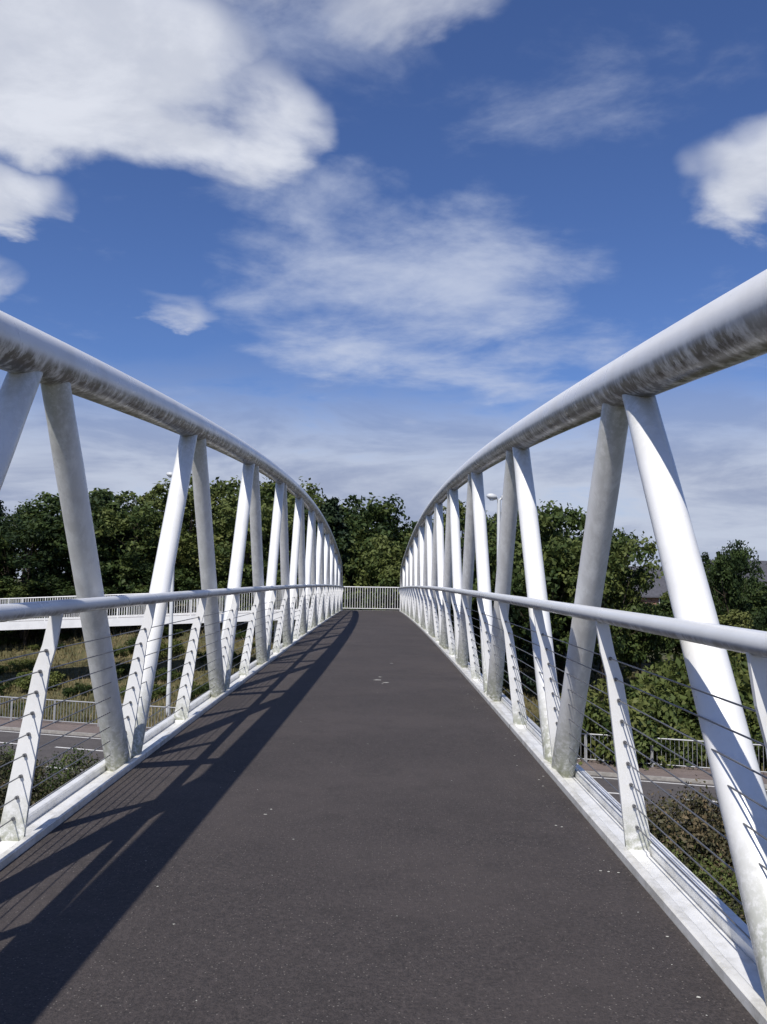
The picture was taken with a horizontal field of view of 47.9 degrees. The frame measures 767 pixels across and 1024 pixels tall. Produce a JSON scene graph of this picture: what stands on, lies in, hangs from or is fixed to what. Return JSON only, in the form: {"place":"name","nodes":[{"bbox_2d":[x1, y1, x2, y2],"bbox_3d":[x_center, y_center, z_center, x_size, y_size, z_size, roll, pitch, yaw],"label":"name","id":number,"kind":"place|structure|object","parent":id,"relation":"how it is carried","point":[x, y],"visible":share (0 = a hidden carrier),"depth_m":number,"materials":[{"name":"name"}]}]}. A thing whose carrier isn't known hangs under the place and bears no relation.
{"place":"outdoors","nodes":[
{"label":"outdoors","id":0,"kind":"place"},
{"bbox_2d":[0,579,766,922],"bbox_3d":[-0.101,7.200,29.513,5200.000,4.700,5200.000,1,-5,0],"label":"ground","id":1,"kind":"structure","parent":0,"point":[70,671],"depth_m":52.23,"materials":[{"name":"green plant"}]},
{"bbox_2d":[166,472,174,715],"bbox_3d":[-10.860,4.219,44.291,1.080,12.666,0.360,0,-5,15],"label":"street lamp","id":2,"kind":"object","parent":1,"relation":"on","point":[168,687],"visible":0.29,"depth_m":44.00,"materials":[{"name":"white metal"}]},
{"bbox_2d":[0,586,399,638],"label":"access ramp","id":3,"kind":"structure","parent":1,"relation":"on","point":[75,622],"depth_m":48.54,"materials":[{"name":"white paint"}]},
{"bbox_2d":[297,497,358,631],"bbox_3d":[-3.728,4.876,58.674,5.950,12.064,6.150,1,-5,0],"label":"tree","id":4,"kind":"object","parent":1,"relation":"on","point":[330,507],"visible":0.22,"depth_m":58.55,"materials":[{"name":"green plant"}]},
{"bbox_2d":[0,740,765,923],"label":"roadside shrubs","id":5,"kind":"object","parent":1,"relation":"on","point":[710,863],"visible":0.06,"depth_m":19.85,"materials":[{"name":"green plant"}]},
{"bbox_2d":[0,269,766,1023],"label":"footbridge","id":6,"kind":"object","parent":1,"relation":"on","point":[328,811],"visible":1,"depth_m":4.90,"materials":[{"name":"grey metal"}]},
{"bbox_2d":[0,474,766,671],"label":"row of trees","id":7,"kind":"object","parent":1,"relation":"on","point":[127,542],"visible":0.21,"depth_m":57.91,"materials":[{"name":"green plant"}]},
{"bbox_2d":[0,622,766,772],"bbox_3d":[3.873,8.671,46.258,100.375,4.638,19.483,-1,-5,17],"label":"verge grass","id":8,"kind":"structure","parent":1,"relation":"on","point":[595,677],"depth_m":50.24,"materials":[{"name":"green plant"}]},
{"bbox_2d":[0,726,766,788],"bbox_3d":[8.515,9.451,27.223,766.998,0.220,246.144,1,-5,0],"label":"kerb","id":9,"kind":"structure","parent":1,"relation":"on","point":[661,778],"depth_m":32.20,"materials":[{"name":"concrete"}]},
{"bbox_2d":[0,717,766,783],"bbox_3d":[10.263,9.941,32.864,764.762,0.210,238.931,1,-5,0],"label":"footway","id":10,"kind":"structure","parent":1,"relation":"on","point":[685,772],"depth_m":33.41,"materials":[{"name":"concrete"}]},
{"bbox_2d":[0,696,766,772],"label":"guard railing","id":11,"kind":"object","parent":10,"relation":"on","point":[584,734],"visible":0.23,"depth_m":34.24,"materials":[{"name":"metal"}]},
{"bbox_2d":[486,493,501,557],"bbox_3d":[4.714,4.748,35.337,1.080,11.066,0.360,2,-5,-15],"label":"street lamp","id":12,"kind":"object","parent":10,"relation":"on","point":[491,496],"visible":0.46,"depth_m":35.62,"materials":[{"name":"white metal"}]},
{"bbox_2d":[402,511,496,662],"bbox_3d":[5.513,5.244,55.846,8.700,10.717,8.233,1,-5,0],"label":"oak tree","id":13,"kind":"object","parent":1,"relation":"on","point":[462,526],"visible":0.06,"depth_m":55.04,"materials":[{"name":"green plant"}]},
{"bbox_2d":[437,532,492,652],"bbox_3d":[4.441,5.806,51.095,5.966,9.594,6.618,1,-5,0],"label":"oak tree","id":14,"kind":"object","parent":1,"relation":"on","point":[474,613],"visible":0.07,"depth_m":50.82,"materials":[{"name":"green plant"}]},
{"bbox_2d":[478,514,564,692],"bbox_3d":[7.522,5.370,48.230,5.408,10.771,5.393,1,-5,0],"label":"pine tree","id":15,"kind":"object","parent":1,"relation":"on","point":[521,654],"visible":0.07,"depth_m":46.76,"materials":[{"name":"green plant"}]},
{"bbox_2d":[462,508,583,697],"bbox_3d":[8.597,5.153,47.091,8.320,11.121,8.415,3,-5,-23],"label":"oak tree","id":16,"kind":"object","parent":1,"relation":"on","point":[550,562],"visible":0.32,"depth_m":45.90,"materials":[{"name":"green plant"}]},
{"bbox_2d":[517,499,635,683],"bbox_3d":[10.534,4.950,50.200,8.213,11.232,7.771,1,-5,0],"label":"ash tree","id":17,"kind":"object","parent":1,"relation":"on","point":[574,512],"visible":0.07,"depth_m":49.48,"materials":[{"name":"green plant"}]},
{"bbox_2d":[546,530,664,700],"bbox_3d":[11.743,5.641,44.945,6.182,9.565,5.746,1,-5,0],"label":"oak tree","id":18,"kind":"object","parent":1,"relation":"on","point":[616,572],"visible":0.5,"depth_m":44.60,"materials":[{"name":"green plant"}]},
{"bbox_2d":[610,566,676,673],"bbox_3d":[13.407,6.469,45.768,3.622,7.399,3.409,2,-5,-15],"label":"birch tree","id":19,"kind":"object","parent":1,"relation":"on","point":[639,573],"visible":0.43,"depth_m":45.25,"materials":[{"name":"green plant"}]},
{"bbox_2d":[641,598,658,604],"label":"walls","id":20,"kind":"structure","parent":1,"relation":"on","point":[655,600],"depth_m":87.90,"materials":[{"name":"brick"}]},
{"bbox_2d":[626,566,707,597],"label":"roof","id":21,"kind":"structure","parent":20,"relation":"on","point":[657,590],"depth_m":88.80,"materials":[{"name":"stone"}]},
{"bbox_2d":[701,539,766,629],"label":"ash tree","id":22,"kind":"object","parent":1,"relation":"on","point":[726,569],"visible":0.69,"depth_m":49.93,"materials":[{"name":"green plant"}]},
{"bbox_2d":[717,609,753,661],"bbox_3d":[18.037,7.533,43.614,4.048,5.361,4.214,1,-5,0],"label":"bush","id":23,"kind":"object","parent":1,"relation":"on","point":[737,617],"visible":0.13,"depth_m":43.45,"materials":[{"name":"green plant"}]},
{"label":"walls","id":24,"kind":"object","parent":1,"relation":"on","visible":0},
{"bbox_2d":[707,560,766,584],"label":"roof","id":25,"kind":"structure","parent":24,"relation":"attached to","point":[763,565],"depth_m":91.64,"materials":[{"name":"stone"}]},
{"bbox_2d":[0,729,766,824],"bbox_3d":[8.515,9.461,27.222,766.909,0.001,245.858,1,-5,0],"label":"road","id":26,"kind":"structure","parent":0,"point":[48,750],"depth_m":33.58,"materials":[{"name":"grey asphalt"}]},
{"bbox_2d":[0,731,766,801],"bbox_3d":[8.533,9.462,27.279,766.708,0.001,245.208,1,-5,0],"label":"road markings","id":27,"kind":"object","parent":26,"relation":"on","point":[102,750],"visible":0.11,"depth_m":35.66,"materials":[{"name":"paint"}]},
{"bbox_2d":[0,0,766,577],"label":"sky","id":28,"kind":"structure","parent":0,"point":[363,242],"materials":[{"name":"blue"}]}
]}

